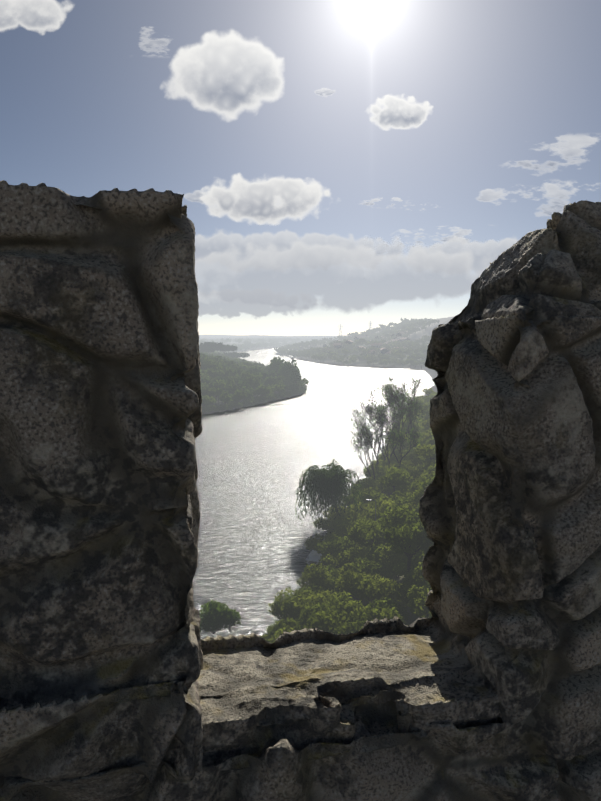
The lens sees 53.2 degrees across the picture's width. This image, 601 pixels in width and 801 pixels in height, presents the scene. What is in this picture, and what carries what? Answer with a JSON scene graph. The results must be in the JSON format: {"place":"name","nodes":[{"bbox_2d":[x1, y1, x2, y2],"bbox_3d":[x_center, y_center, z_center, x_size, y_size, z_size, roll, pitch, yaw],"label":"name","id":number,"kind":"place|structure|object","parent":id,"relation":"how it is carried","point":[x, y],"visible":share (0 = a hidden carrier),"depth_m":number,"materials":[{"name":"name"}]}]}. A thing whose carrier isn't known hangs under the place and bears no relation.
{"place":"outdoors","nodes":[
{"label":"outdoors","id":0,"kind":"place"},
{"bbox_2d":[0,0,72,33],"bbox_3d":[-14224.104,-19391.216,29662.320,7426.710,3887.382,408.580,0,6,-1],"label":"cloud","id":1,"kind":"structure","parent":0,"point":[42,16],"depth_m":29687.23,"materials":[{"name":"white"}]},
{"bbox_2d":[141,33,167,50],"bbox_3d":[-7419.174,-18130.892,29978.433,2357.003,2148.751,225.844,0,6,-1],"label":"cloud","id":2,"kind":"structure","parent":0,"point":[149,44],"depth_m":29980.35,"materials":[{"name":"white"}]},
{"bbox_2d":[184,190,202,202],"bbox_3d":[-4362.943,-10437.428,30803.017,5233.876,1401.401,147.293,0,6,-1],"label":"cloud","id":3,"kind":"structure","parent":0,"point":[197,195],"depth_m":30778.13,"materials":[{"name":"white"}]},
{"bbox_2d":[168,30,283,120],"bbox_3d":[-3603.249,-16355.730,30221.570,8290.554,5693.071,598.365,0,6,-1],"label":"cloud","id":4,"kind":"structure","parent":0,"point":[232,74],"depth_m":30218.68,"materials":[{"name":"white"}]},
{"bbox_2d":[198,293,317,317],"bbox_3d":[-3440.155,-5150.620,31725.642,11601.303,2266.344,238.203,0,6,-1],"label":"cloud","id":5,"kind":"structure","parent":0,"point":[214,304],"depth_m":31721.27,"materials":[{"name":"white"}]},
{"bbox_2d":[200,173,329,224],"bbox_3d":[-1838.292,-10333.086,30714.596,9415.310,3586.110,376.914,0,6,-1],"label":"cloud","id":6,"kind":"structure","parent":0,"point":[274,201],"depth_m":30714.52,"materials":[{"name":"white"}]},
{"bbox_2d":[0,0,600,335],"label":"sky","id":7,"kind":"structure","parent":0,"point":[86,110],"materials":[{"name":"blue"}]},
{"bbox_2d":[193,348,433,638],"bbox_3d":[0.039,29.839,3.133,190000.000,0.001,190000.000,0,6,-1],"label":"river water","id":8,"kind":"structure","parent":0,"point":[253,463],"depth_m":133.08,"materials":[{"name":"grey liquid"}]},
{"bbox_2d":[305,499,375,562],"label":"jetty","id":9,"kind":"object","parent":8,"relation":"in","point":[310,558],"visible":0.12,"depth_m":81.51,"materials":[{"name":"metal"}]},
{"bbox_2d":[315,88,334,95],"bbox_3d":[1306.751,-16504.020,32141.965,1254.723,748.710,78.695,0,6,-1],"label":"cloud","id":10,"kind":"structure","parent":0,"point":[325,91],"depth_m":32142.75,"materials":[{"name":"white"}]},
{"bbox_2d":[199,316,454,624],"bbox_3d":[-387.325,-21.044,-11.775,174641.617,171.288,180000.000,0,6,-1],"label":"hilly ground","id":11,"kind":"structure","parent":0,"point":[413,618],"depth_m":683.35,"materials":[{"name":"green plant"}]},
{"bbox_2d":[199,343,308,413],"bbox_3d":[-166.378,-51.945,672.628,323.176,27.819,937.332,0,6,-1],"label":"peninsula trees","id":12,"kind":"object","parent":11,"relation":"on","point":[221,376],"visible":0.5,"depth_m":295.65,"materials":[{"name":"green plant"}]},
{"bbox_2d":[199,342,249,358],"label":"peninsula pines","id":13,"kind":"object","parent":12,"relation":"on","point":[210,347],"visible":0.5,"depth_m":566.42,"materials":[{"name":"green plant"}]},
{"bbox_2d":[199,388,436,642],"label":"bushes","id":14,"kind":"object","parent":11,"relation":"on","point":[396,534],"visible":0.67,"depth_m":67.31,"materials":[{"name":"green plant"}]},
{"bbox_2d":[347,374,423,479],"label":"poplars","id":15,"kind":"object","parent":14,"relation":"on","point":[398,398],"visible":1,"depth_m":125.72,"materials":[{"name":"green plant"}]},
{"bbox_2d":[199,317,439,368],"bbox_3d":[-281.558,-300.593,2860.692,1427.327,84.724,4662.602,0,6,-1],"label":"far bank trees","id":16,"kind":"object","parent":11,"relation":"on","point":[405,325],"visible":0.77,"depth_m":905.65,"materials":[{"name":"green plant"}]},
{"bbox_2d":[333,343,344,348],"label":"house","id":17,"kind":"structure","parent":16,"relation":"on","point":[338,345],"depth_m":798.26,"materials":[{"name":"tile"}]},
{"bbox_2d":[361,350,375,355],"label":"house","id":18,"kind":"structure","parent":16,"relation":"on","point":[371,352],"depth_m":689.51,"materials":[{"name":"tile"}]},
{"bbox_2d":[371,343,381,347],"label":"house","id":19,"kind":"structure","parent":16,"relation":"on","point":[376,345],"depth_m":800.27,"materials":[{"name":"tile"}]},
{"bbox_2d":[378,347,389,353],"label":"house","id":20,"kind":"structure","parent":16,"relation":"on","point":[382,350],"depth_m":686.40,"materials":[{"name":"tile"}]},
{"bbox_2d":[397,331,407,336],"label":"house","id":21,"kind":"structure","parent":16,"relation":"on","point":[399,334],"depth_m":942.28,"materials":[{"name":"tile"}]},
{"bbox_2d":[400,337,410,341],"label":"house","id":22,"kind":"structure","parent":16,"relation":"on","point":[404,338],"depth_m":898.54,"materials":[{"name":"tile"}]},
{"bbox_2d":[295,459,362,529],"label":"willow tree","id":23,"kind":"object","parent":11,"relation":"on","point":[326,486],"visible":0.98,"depth_m":92.69,"materials":[{"name":"green plant"}]},
{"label":"curtain wall","id":24,"kind":"object","parent":11,"relation":"on","visible":0},
{"bbox_2d":[0,180,600,800],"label":"stone wall","id":25,"kind":"structure","parent":24,"relation":"on","point":[120,680],"depth_m":1.25,"materials":[{"name":"stone"}]},
{"bbox_2d":[195,230,464,260],"bbox_3d":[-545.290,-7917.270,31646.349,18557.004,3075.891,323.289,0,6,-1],"label":"cloud","id":26,"kind":"structure","parent":0,"point":[222,242],"depth_m":31631.41,"materials":[{"name":"white"}]},
{"bbox_2d":[195,225,481,312],"bbox_3d":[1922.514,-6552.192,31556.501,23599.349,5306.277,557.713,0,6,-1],"label":"cloud","id":27,"kind":"structure","parent":0,"point":[299,277],"depth_m":31548.04,"materials":[{"name":"white"}]},
{"bbox_2d":[365,197,404,205],"bbox_3d":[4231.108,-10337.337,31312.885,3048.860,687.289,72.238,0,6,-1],"label":"cloud","id":28,"kind":"structure","parent":0,"point":[377,199],"depth_m":31305.09,"materials":[{"name":"white"}]},
{"bbox_2d":[370,95,432,130],"bbox_3d":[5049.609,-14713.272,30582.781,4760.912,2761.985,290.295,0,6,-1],"label":"cloud","id":29,"kind":"structure","parent":0,"point":[395,112],"depth_m":30581.39,"materials":[{"name":"white"}]},
{"bbox_2d":[401,227,470,243],"bbox_3d":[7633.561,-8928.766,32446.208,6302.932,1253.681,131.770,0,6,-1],"label":"cloud","id":30,"kind":"structure","parent":0,"point":[460,233],"depth_m":32467.15,"materials":[{"name":"white"}]},
{"bbox_2d":[386,236,516,272],"bbox_3d":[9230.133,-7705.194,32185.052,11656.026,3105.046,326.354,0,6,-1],"label":"cloud","id":31,"kind":"structure","parent":0,"point":[484,255],"depth_m":32190.14,"materials":[{"name":"white"}]},
{"bbox_2d":[477,182,575,215],"bbox_3d":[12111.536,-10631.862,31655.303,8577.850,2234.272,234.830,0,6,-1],"label":"cloud","id":32,"kind":"structure","parent":0,"point":[553,190],"depth_m":31682.37,"materials":[{"name":"white"}]},
{"bbox_2d":[518,136,596,169],"bbox_3d":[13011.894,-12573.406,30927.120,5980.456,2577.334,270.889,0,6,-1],"label":"cloud","id":33,"kind":"structure","parent":0,"point":[573,146],"depth_m":30948.00,"materials":[{"name":"white"}]}
]}

